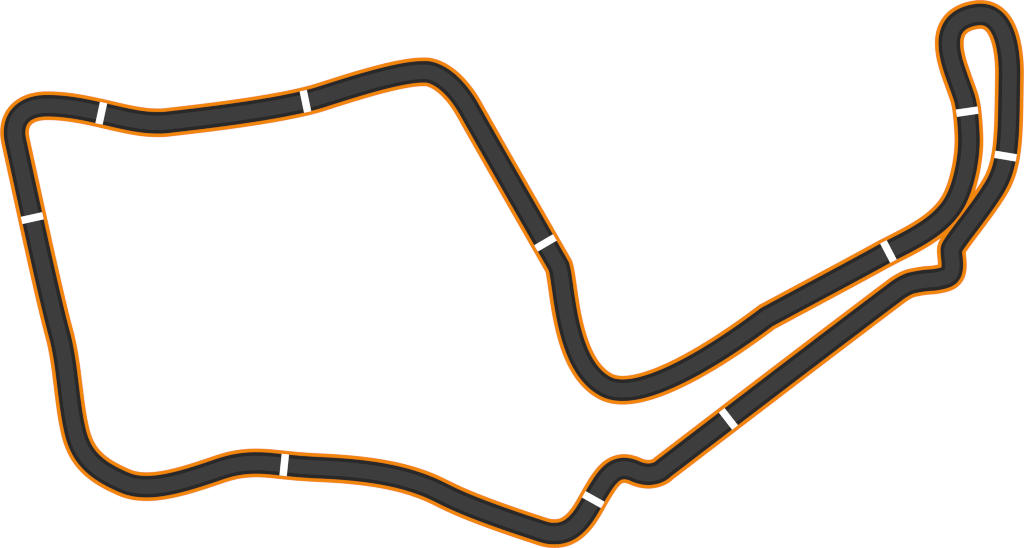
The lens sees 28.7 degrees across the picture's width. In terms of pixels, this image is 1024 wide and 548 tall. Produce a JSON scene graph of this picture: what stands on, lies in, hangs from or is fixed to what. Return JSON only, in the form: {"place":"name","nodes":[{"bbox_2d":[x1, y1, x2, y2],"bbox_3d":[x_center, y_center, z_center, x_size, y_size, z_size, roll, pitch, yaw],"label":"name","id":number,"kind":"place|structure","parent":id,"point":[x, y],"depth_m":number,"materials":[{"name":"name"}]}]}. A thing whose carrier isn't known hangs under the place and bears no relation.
{"place":"outdoors","nodes":[
{"label":"outdoors","id":0,"kind":"place"},
{"bbox_2d":[0,0,1023,547],"bbox_3d":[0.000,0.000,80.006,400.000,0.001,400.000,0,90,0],"label":"background","id":1,"kind":"structure","parent":0,"point":[366,278],"depth_m":80.01,"materials":[{"name":"white"}]},
{"bbox_2d":[0,0,1023,547],"bbox_3d":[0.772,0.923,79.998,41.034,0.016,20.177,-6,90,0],"label":"race track","id":2,"kind":"structure","parent":0,"point":[956,218],"depth_m":79.99,"materials":[{"name":"black asphalt"}]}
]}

